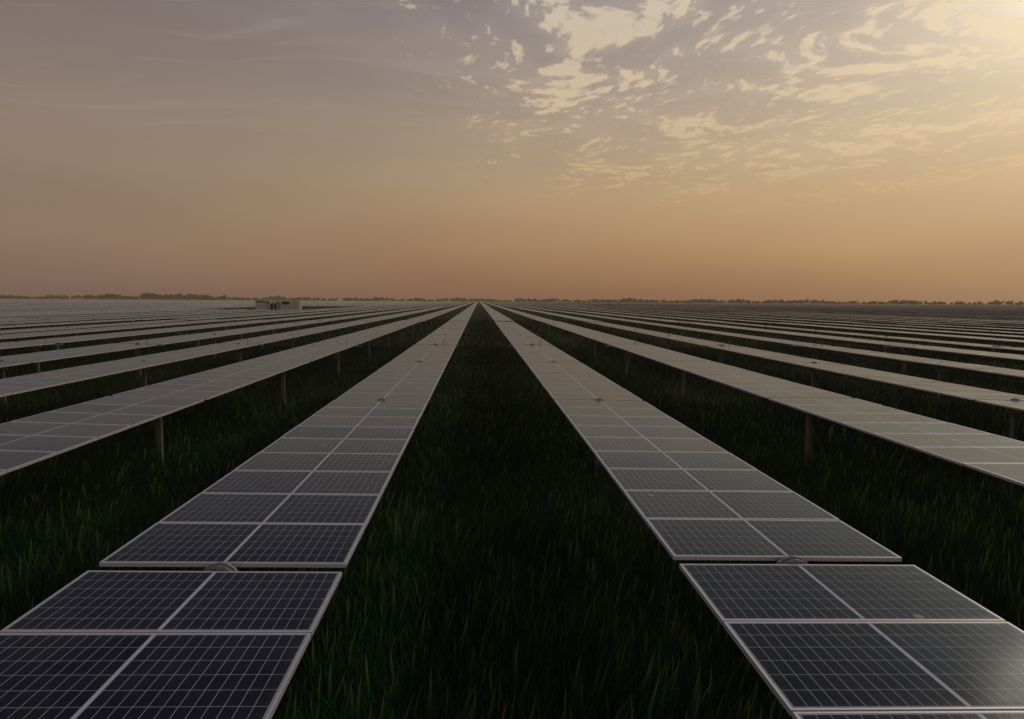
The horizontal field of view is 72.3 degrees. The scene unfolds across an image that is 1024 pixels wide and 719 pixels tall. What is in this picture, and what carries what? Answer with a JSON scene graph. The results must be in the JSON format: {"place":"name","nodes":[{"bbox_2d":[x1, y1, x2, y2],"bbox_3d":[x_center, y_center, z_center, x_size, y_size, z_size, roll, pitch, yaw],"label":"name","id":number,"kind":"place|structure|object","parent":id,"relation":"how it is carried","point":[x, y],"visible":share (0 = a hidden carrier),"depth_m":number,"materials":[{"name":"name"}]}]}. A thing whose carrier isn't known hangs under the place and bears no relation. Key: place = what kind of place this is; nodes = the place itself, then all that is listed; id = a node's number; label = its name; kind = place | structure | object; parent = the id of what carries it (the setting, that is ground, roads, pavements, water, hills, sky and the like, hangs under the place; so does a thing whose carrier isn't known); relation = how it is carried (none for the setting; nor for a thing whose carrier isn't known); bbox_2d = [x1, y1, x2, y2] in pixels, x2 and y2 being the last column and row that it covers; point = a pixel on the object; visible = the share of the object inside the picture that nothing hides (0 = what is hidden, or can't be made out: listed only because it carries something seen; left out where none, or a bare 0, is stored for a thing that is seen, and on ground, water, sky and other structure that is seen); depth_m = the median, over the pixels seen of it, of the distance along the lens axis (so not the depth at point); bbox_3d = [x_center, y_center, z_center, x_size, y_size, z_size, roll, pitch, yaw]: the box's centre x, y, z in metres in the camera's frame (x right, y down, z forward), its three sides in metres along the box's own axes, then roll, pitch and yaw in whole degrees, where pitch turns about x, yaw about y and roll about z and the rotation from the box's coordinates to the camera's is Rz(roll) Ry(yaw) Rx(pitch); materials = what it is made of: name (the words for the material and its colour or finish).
{"place":"outdoors","nodes":[
{"label":"outdoors","id":0,"kind":"place"},
{"bbox_2d":[0,298,1023,718],"bbox_3d":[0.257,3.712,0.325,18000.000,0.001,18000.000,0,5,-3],"label":"ground","id":1,"kind":"structure","parent":0,"point":[480,312],"depth_m":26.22,"materials":[{"name":"green plant"}]},
{"bbox_2d":[255,300,301,313],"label":"inverter station","id":2,"kind":"object","parent":1,"relation":"on","point":[280,305],"visible":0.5,"depth_m":171.90,"materials":[{"name":"white paint"}]},
{"bbox_2d":[0,302,1023,718],"bbox_3d":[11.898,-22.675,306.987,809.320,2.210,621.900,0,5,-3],"label":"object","id":3,"kind":"object","parent":1,"relation":"on","point":[940,370],"visible":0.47,"depth_m":62.91,"materials":[{"name":"grey metal"}]},
{"bbox_2d":[0,299,1023,718],"bbox_3d":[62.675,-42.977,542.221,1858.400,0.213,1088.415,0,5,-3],"label":"solar panels","id":4,"kind":"object","parent":3,"relation":"on","point":[862,641],"visible":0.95,"depth_m":6.75,"materials":[{"name":"grey"}]},
{"bbox_2d":[0,293,1023,304],"bbox_3d":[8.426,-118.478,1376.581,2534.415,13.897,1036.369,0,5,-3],"label":"tree line","id":5,"kind":"object","parent":1,"relation":"on","point":[152,296],"depth_m":1228.12,"materials":[{"name":"plant"}]},
{"bbox_2d":[0,0,1023,303],"label":"sky","id":6,"kind":"structure","parent":0,"point":[866,151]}
]}

